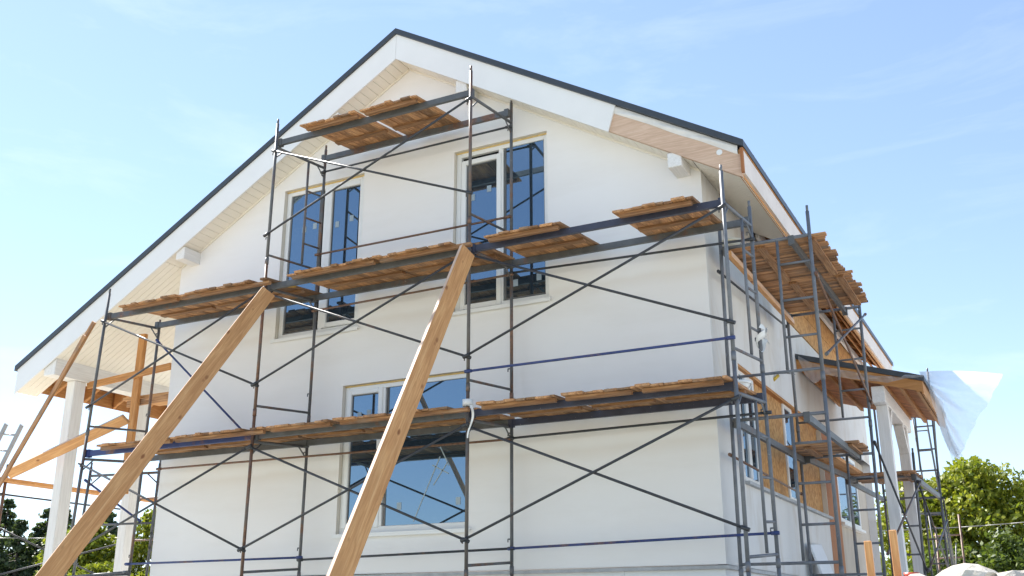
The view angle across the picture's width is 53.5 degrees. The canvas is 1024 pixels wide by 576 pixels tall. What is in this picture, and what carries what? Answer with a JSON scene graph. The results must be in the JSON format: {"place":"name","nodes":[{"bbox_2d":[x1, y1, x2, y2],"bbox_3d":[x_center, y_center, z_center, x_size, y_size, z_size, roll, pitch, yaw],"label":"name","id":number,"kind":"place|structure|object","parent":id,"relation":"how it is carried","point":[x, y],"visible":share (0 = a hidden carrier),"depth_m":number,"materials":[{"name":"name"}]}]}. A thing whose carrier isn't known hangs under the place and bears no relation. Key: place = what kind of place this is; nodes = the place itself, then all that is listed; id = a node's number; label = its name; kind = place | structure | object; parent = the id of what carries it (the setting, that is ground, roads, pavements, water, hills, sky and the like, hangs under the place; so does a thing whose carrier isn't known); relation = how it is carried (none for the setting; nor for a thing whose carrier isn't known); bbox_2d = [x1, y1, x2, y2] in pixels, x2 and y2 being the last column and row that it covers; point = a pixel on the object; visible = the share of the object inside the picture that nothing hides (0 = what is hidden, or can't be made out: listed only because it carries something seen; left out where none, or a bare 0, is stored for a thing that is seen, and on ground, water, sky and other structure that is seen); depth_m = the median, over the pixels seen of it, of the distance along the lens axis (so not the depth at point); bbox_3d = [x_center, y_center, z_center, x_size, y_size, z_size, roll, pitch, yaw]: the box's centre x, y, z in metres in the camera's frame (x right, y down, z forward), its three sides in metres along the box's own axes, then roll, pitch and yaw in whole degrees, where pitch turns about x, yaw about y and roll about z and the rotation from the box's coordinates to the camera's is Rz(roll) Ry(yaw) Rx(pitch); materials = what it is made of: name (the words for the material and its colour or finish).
{"place":"outdoors","nodes":[
{"label":"outdoors","id":0,"kind":"place"},
{"bbox_2d":[0,423,23,472],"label":"ladder","id":1,"kind":"object","parent":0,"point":[12,443],"visible":1,"depth_m":16.20,"materials":[{"name":"metal"}]},
{"bbox_2d":[0,0,1023,567],"label":"sky","id":2,"kind":"structure","parent":0,"point":[898,125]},
{"bbox_2d":[737,379,751,389],"bbox_3d":[2.351,1.038,10.510,0.278,0.124,0.273,-9,-20,26],"label":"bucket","id":3,"kind":"object","parent":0,"point":[747,384],"visible":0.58,"depth_m":10.41,"materials":[{"name":"white plastic"}]},
{"bbox_2d":[882,522,1023,530],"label":"overhead wire","id":4,"kind":"object","parent":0,"point":[973,526],"visible":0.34,"depth_m":31.01,"materials":[{"name":"metal"}]},
{"label":"ground","id":5,"kind":"structure","parent":0,"visible":0},
{"bbox_2d":[0,498,21,556],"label":"conifer","id":6,"kind":"object","parent":5,"relation":"on","point":[8,517],"visible":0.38,"depth_m":54.27,"materials":[{"name":"green plant"}]},
{"bbox_2d":[0,524,21,573],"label":"conifer","id":7,"kind":"object","parent":5,"relation":"on","point":[6,550],"visible":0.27,"depth_m":51.86,"materials":[{"name":"green plant"}]},
{"bbox_2d":[0,519,40,575],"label":"conifer","id":8,"kind":"object","parent":5,"relation":"on","point":[26,552],"visible":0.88,"depth_m":50.39,"materials":[{"name":"green plant"}]},
{"bbox_2d":[15,508,49,572],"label":"conifer","id":9,"kind":"object","parent":5,"relation":"on","point":[39,529],"visible":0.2,"depth_m":53.10,"materials":[{"name":"green plant"}]},
{"bbox_2d":[27,506,71,575],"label":"conifer","id":10,"kind":"object","parent":5,"relation":"on","point":[68,527],"visible":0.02,"depth_m":51.59,"materials":[{"name":"green plant"}]},
{"bbox_2d":[0,464,138,574],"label":"scaffold pole","id":11,"kind":"object","parent":5,"relation":"on","point":[2,494],"visible":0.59,"depth_m":16.26,"materials":[{"name":"wood"}]},
{"bbox_2d":[33,517,116,574],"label":"broadleaf tree","id":12,"kind":"object","parent":5,"relation":"on","point":[104,540],"visible":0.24,"depth_m":36.08,"materials":[{"name":"green plant"}]},
{"bbox_2d":[67,561,113,575],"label":"bush","id":13,"kind":"object","parent":5,"relation":"on","point":[97,568],"visible":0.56,"depth_m":26.66,"materials":[{"name":"green plant"}]},
{"bbox_2d":[97,511,117,563],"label":"conifer","id":14,"kind":"object","parent":5,"relation":"on","point":[111,517],"visible":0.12,"depth_m":52.43,"materials":[{"name":"green plant"}]},
{"bbox_2d":[72,460,161,575],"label":"scaffolding","id":15,"kind":"object","parent":5,"relation":"on","point":[155,498],"visible":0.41,"depth_m":14.82,"materials":[{"name":"grey metal"}]},
{"bbox_2d":[0,477,153,502],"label":"scaffold plank","id":16,"kind":"object","parent":15,"relation":"on","point":[38,484],"visible":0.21,"depth_m":16.49,"materials":[{"name":"brown wood"}]},
{"bbox_2d":[103,507,156,575],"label":"broadleaf tree","id":17,"kind":"object","parent":5,"relation":"on","point":[140,552],"visible":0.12,"depth_m":36.19,"materials":[{"name":"green plant"}]},
{"bbox_2d":[130,571,149,575],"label":"bush","id":18,"kind":"object","parent":5,"relation":"on","point":[141,574],"visible":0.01,"depth_m":26.84,"materials":[{"name":"green plant"}]},
{"bbox_2d":[35,287,274,575],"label":"raking plank","id":19,"kind":"object","parent":5,"relation":"on","point":[78,537],"visible":1,"depth_m":10.38,"materials":[{"name":"brown wood"}]},
{"bbox_2d":[326,244,473,575],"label":"raking plank","id":20,"kind":"object","parent":5,"relation":"on","point":[350,548],"visible":1,"depth_m":9.31,"materials":[{"name":"brown wood"}]},
{"bbox_2d":[64,65,780,575],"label":"scaffolding","id":21,"kind":"object","parent":5,"relation":"on","point":[506,115],"visible":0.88,"depth_m":12.13,"materials":[{"name":"grey metal"}]},
{"bbox_2d":[0,321,95,487],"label":"thin board","id":22,"kind":"object","parent":21,"relation":"attached to","point":[32,428],"visible":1,"depth_m":14.08,"materials":[{"name":"brown wood"}]},
{"bbox_2d":[45,334,86,404],"bbox_3d":[-6.223,1.139,14.160,0.075,1.076,0.030,22,-8,40],"label":"thin board","id":23,"kind":"object","parent":22,"relation":"attached to","point":[65,370],"visible":1,"depth_m":14.14,"materials":[{"name":"brown wood"}]},
{"bbox_2d":[96,437,227,454],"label":"platform","id":24,"kind":"structure","parent":21,"relation":"on","point":[113,446],"depth_m":13.54,"materials":[{"name":"brown wood"}]},
{"bbox_2d":[118,294,231,318],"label":"platform","id":25,"kind":"structure","parent":21,"relation":"on","point":[191,310],"depth_m":14.27,"materials":[{"name":"brown wood"}]},
{"bbox_2d":[170,426,319,447],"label":"platform","id":26,"kind":"structure","parent":21,"relation":"on","point":[236,432],"depth_m":12.79,"materials":[{"name":"brown wood"}]},
{"bbox_2d":[179,277,322,308],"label":"platform","id":27,"kind":"structure","parent":21,"relation":"on","point":[232,302],"depth_m":13.52,"materials":[{"name":"brown wood"}]},
{"bbox_2d":[266,419,384,437],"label":"platform","id":28,"kind":"structure","parent":21,"relation":"on","point":[303,425],"depth_m":12.21,"materials":[{"name":"brown wood"}]},
{"bbox_2d":[300,110,402,148],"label":"platform","id":29,"kind":"structure","parent":21,"relation":"on","point":[363,135],"depth_m":13.69,"materials":[{"name":"brown wood"}]},
{"bbox_2d":[287,257,420,290],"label":"platform","id":30,"kind":"structure","parent":21,"relation":"on","point":[370,278],"depth_m":12.91,"materials":[{"name":"brown wood"}]},
{"bbox_2d":[360,95,460,134],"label":"platform","id":31,"kind":"structure","parent":21,"relation":"on","point":[411,123],"depth_m":13.28,"materials":[{"name":"brown wood"}]},
{"bbox_2d":[332,406,514,430],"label":"platform","id":32,"kind":"structure","parent":21,"relation":"on","point":[386,416],"depth_m":11.68,"materials":[{"name":"brown wood"}]},
{"bbox_2d":[372,242,514,275],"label":"platform","id":33,"kind":"structure","parent":21,"relation":"on","point":[426,268],"depth_m":12.21,"materials":[{"name":"brown wood"}]},
{"bbox_2d":[462,399,473,437],"bbox_3d":[-0.467,1.441,11.170,0.166,0.435,0.120,-9,-20,26],"label":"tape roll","id":34,"kind":"object","parent":21,"relation":"attached to","point":[467,402],"visible":0.96,"depth_m":11.18,"materials":[{"name":"white plastic"}]},
{"bbox_2d":[476,394,599,417],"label":"platform","id":35,"kind":"structure","parent":21,"relation":"on","point":[508,403],"depth_m":10.93,"materials":[{"name":"brown wood"}]},
{"bbox_2d":[484,221,598,256],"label":"platform","id":36,"kind":"structure","parent":21,"relation":"on","point":[558,244],"depth_m":11.80,"materials":[{"name":"brown wood"}]},
{"bbox_2d":[561,386,668,409],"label":"platform","id":37,"kind":"structure","parent":21,"relation":"on","point":[592,394],"depth_m":10.51,"materials":[{"name":"brown wood"}]},
{"bbox_2d":[612,196,721,235],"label":"platform","id":38,"kind":"structure","parent":21,"relation":"on","point":[663,225],"depth_m":11.12,"materials":[{"name":"brown wood"}]},
{"bbox_2d":[634,375,756,402],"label":"platform","id":39,"kind":"structure","parent":21,"relation":"on","point":[684,384],"depth_m":10.12,"materials":[{"name":"brown wood"}]},
{"bbox_2d":[756,324,768,351],"bbox_3d":[2.689,0.547,10.909,0.096,0.315,0.187,-16,-24,40],"label":"plastic bag","id":40,"kind":"object","parent":21,"relation":"attached to","point":[762,334],"visible":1,"depth_m":10.90,"materials":[{"name":"white plastic"}]},
{"bbox_2d":[14,28,893,575],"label":"house","id":41,"kind":"structure","parent":5,"relation":"on","point":[582,156],"depth_m":13.26,"materials":[{"name":"paint"}]},
{"bbox_2d":[123,334,147,493],"bbox_3d":[-5.911,1.942,15.872,0.130,2.520,0.070,-8,-20,26],"label":"timber upright","id":42,"kind":"object","parent":41,"relation":"attached to","point":[136,389],"visible":0.7,"depth_m":15.93,"materials":[{"name":"brown wood"}]},
{"bbox_2d":[8,414,129,478],"bbox_3d":[-6.727,2.401,15.291,2.515,0.050,0.160,-24,-64,20],"label":"scaffold plank","id":43,"kind":"object","parent":42,"relation":"attached to","point":[120,421],"visible":0.86,"depth_m":15.26,"materials":[{"name":"brown wood"}]},
{"bbox_2d":[87,363,171,388],"bbox_3d":[-6.075,1.396,16.069,1.804,0.110,0.035,-13,-22,25],"label":"nailed board","id":44,"kind":"object","parent":42,"relation":"attached to","point":[126,376],"visible":0.86,"depth_m":16.06,"materials":[{"name":"brown wood"}]},
{"bbox_2d":[126,394,167,407],"bbox_3d":[-5.566,1.742,15.844,1.201,0.100,0.040,-11,-21,25],"label":"nailed board","id":45,"kind":"object","parent":42,"relation":"attached to","point":[155,399],"visible":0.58,"depth_m":15.83,"materials":[{"name":"brown wood"}]},
{"bbox_2d":[122,392,168,405],"bbox_3d":[-5.487,1.762,16.168,1.350,0.045,0.590,-9,-20,26],"label":"plank shelf","id":46,"kind":"object","parent":45,"relation":"on","point":[126,399],"visible":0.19,"depth_m":16.15,"materials":[{"name":"brown wood"}]},
{"bbox_2d":[270,175,363,342],"bbox_3d":[-2.714,-0.417,14.444,1.495,2.338,0.177,-9,-20,26],"label":"window","id":47,"kind":"structure","parent":41,"relation":"in","point":[343,209],"depth_m":14.51,"materials":[{"name":"blue"}]},
{"bbox_2d":[331,372,470,537],"bbox_3d":[-1.371,2.124,12.881,2.025,1.988,0.177,-9,-20,26],"label":"window","id":48,"kind":"structure","parent":41,"relation":"in","point":[428,486],"depth_m":12.81,"materials":[{"name":"blue"}]},
{"bbox_2d":[452,133,550,315],"bbox_3d":[-0.145,-0.826,13.176,1.452,2.333,0.177,-9,-20,26],"label":"window","id":49,"kind":"structure","parent":41,"relation":"in","point":[490,199],"depth_m":13.25,"materials":[{"name":"blue"}]},
{"bbox_2d":[738,370,759,484],"bbox_3d":[2.877,1.711,12.451,0.062,1.385,0.870,-9,-20,26],"label":"window","id":50,"kind":"structure","parent":41,"relation":"in","point":[750,442],"depth_m":12.46,"materials":[{"name":"blue"}]},
{"bbox_2d":[773,373,794,380],"bbox_3d":[3.802,1.240,14.112,0.070,0.223,0.684,-16,-24,40],"label":"wire","id":51,"kind":"object","parent":41,"relation":"attached to","point":[776,377],"visible":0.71,"depth_m":13.89,"materials":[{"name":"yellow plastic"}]},
{"bbox_2d":[781,404,796,500],"bbox_3d":[3.937,2.350,14.407,0.050,1.385,0.540,-9,-20,26],"label":"window","id":52,"kind":"structure","parent":41,"relation":"in","point":[785,410],"depth_m":14.32,"materials":[{"name":"blue"}]},
{"bbox_2d":[837,457,861,528],"bbox_3d":[6.127,3.688,18.547,0.062,1.290,2.080,-9,-20,26],"label":"window","id":53,"kind":"structure","parent":41,"relation":"in","point":[843,491],"depth_m":18.34,"materials":[{"name":"blue"}]},
{"bbox_2d":[811,544,833,573],"bbox_3d":[4.703,4.860,13.845,0.033,2.794,0.850,-26,-23,19],"label":"leaning board","id":54,"kind":"object","parent":5,"relation":"on","point":[818,552],"visible":0.76,"depth_m":14.21,"materials":[{"name":"white"}]},
{"bbox_2d":[717,205,954,575],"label":"scaffolding","id":55,"kind":"object","parent":5,"relation":"on","point":[830,435],"visible":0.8,"depth_m":12.94,"materials":[{"name":"grey metal"}]},
{"bbox_2d":[729,250,794,324],"bbox_3d":[3.218,0.046,12.969,0.060,0.070,3.200,-9,-20,26],"label":"timber rail","id":56,"kind":"object","parent":55,"relation":"attached to","point":[762,289],"visible":0.8,"depth_m":12.83,"materials":[{"name":"brown wood"}]},
{"bbox_2d":[730,231,844,283],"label":"platform","id":57,"kind":"structure","parent":55,"relation":"on","point":[825,255],"depth_m":12.07,"materials":[{"name":"brown wood"}]},
{"bbox_2d":[722,237,741,246],"bbox_3d":[2.578,-0.490,11.893,0.257,0.124,0.252,-9,-20,26],"label":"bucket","id":58,"kind":"object","parent":57,"relation":"on","point":[732,239],"visible":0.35,"depth_m":11.79,"materials":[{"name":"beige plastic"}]},
{"bbox_2d":[762,270,867,312],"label":"platform","id":59,"kind":"structure","parent":55,"relation":"on","point":[846,289],"depth_m":13.26,"materials":[{"name":"brown wood"}]},
{"bbox_2d":[780,440,868,457],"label":"platform","id":60,"kind":"structure","parent":55,"relation":"on","point":[816,450],"depth_m":12.99,"materials":[{"name":"brown wood"}]},
{"bbox_2d":[817,454,862,476],"bbox_3d":[4.629,2.546,14.730,0.420,0.053,2.950,-9,-20,26],"label":"scaffold plank","id":61,"kind":"object","parent":60,"relation":"on","point":[839,463],"visible":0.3,"depth_m":14.77,"materials":[{"name":"brown wood"}]},
{"bbox_2d":[851,470,922,483],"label":"platform","id":62,"kind":"structure","parent":55,"relation":"on","point":[903,473],"depth_m":15.74,"materials":[{"name":"brown wood"}]},
{"bbox_2d":[864,541,875,575],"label":"stake","id":63,"kind":"object","parent":5,"relation":"on","point":[868,548],"visible":1,"depth_m":6.37,"materials":[{"name":"brown wood"}]},
{"bbox_2d":[795,354,945,575],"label":"porch","id":64,"kind":"object","parent":5,"relation":"on","point":[900,403],"visible":0.83,"depth_m":15.23,"materials":[{"name":"white paint"}]},
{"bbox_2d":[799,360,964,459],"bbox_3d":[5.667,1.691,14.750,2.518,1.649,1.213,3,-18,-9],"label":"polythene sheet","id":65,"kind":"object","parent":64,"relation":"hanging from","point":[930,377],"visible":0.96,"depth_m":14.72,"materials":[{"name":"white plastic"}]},
{"bbox_2d":[889,530,901,575],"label":"stake","id":66,"kind":"object","parent":5,"relation":"on","point":[895,554],"visible":1,"depth_m":6.35,"materials":[{"name":"brown wood"}]},
{"bbox_2d":[874,476,979,575],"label":"broadleaf tree","id":67,"kind":"object","parent":5,"relation":"on","point":[886,545],"visible":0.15,"depth_m":36.36,"materials":[{"name":"green plant"}]},
{"bbox_2d":[907,541,979,575],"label":"shrub","id":68,"kind":"object","parent":5,"relation":"on","point":[944,566],"visible":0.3,"depth_m":32.81,"materials":[{"name":"green plant"}]},
{"bbox_2d":[934,514,965,572],"bbox_3d":[8.985,6.491,20.552,0.622,3.721,0.084,-9,-20,26],"label":"ladder scaffold","id":69,"kind":"object","parent":5,"relation":"on","point":[962,547],"visible":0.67,"depth_m":20.90,"materials":[{"name":"metal"}]},
{"bbox_2d":[903,455,1023,571],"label":"broadleaf tree","id":70,"kind":"object","parent":5,"relation":"on","point":[970,489],"visible":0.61,"depth_m":34.77,"materials":[{"name":"green plant"}]},
{"bbox_2d":[960,526,1023,572],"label":"shrub","id":71,"kind":"object","parent":5,"relation":"on","point":[1003,552],"visible":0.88,"depth_m":31.77,"materials":[{"name":"green plant"}]},
{"bbox_3d":[3.870,2.553,5.217,4.600,1.950,3.400,-9,-20,26],"label":"spoil heap","id":72,"kind":"object","parent":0,"visible":0},
{"bbox_2d":[909,573,924,575],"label":"stone","id":73,"kind":"object","parent":72,"relation":"on","point":[917,574],"visible":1,"depth_m":6.05,"materials":[{"name":"stone"}]},
{"bbox_2d":[904,572,919,575],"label":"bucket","id":74,"kind":"object","parent":73,"relation":"on","point":[907,573],"visible":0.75,"depth_m":6.17,"materials":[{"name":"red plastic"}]},
{"bbox_2d":[936,563,997,575],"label":"stone","id":75,"kind":"object","parent":72,"relation":"on","point":[965,569],"visible":0.96,"depth_m":5.77,"materials":[{"name":"stone"}]},
{"bbox_2d":[995,570,1023,575],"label":"stone","id":76,"kind":"object","parent":72,"relation":"on","point":[1015,573],"visible":0.93,"depth_m":5.71,"materials":[{"name":"stone"}]}
]}

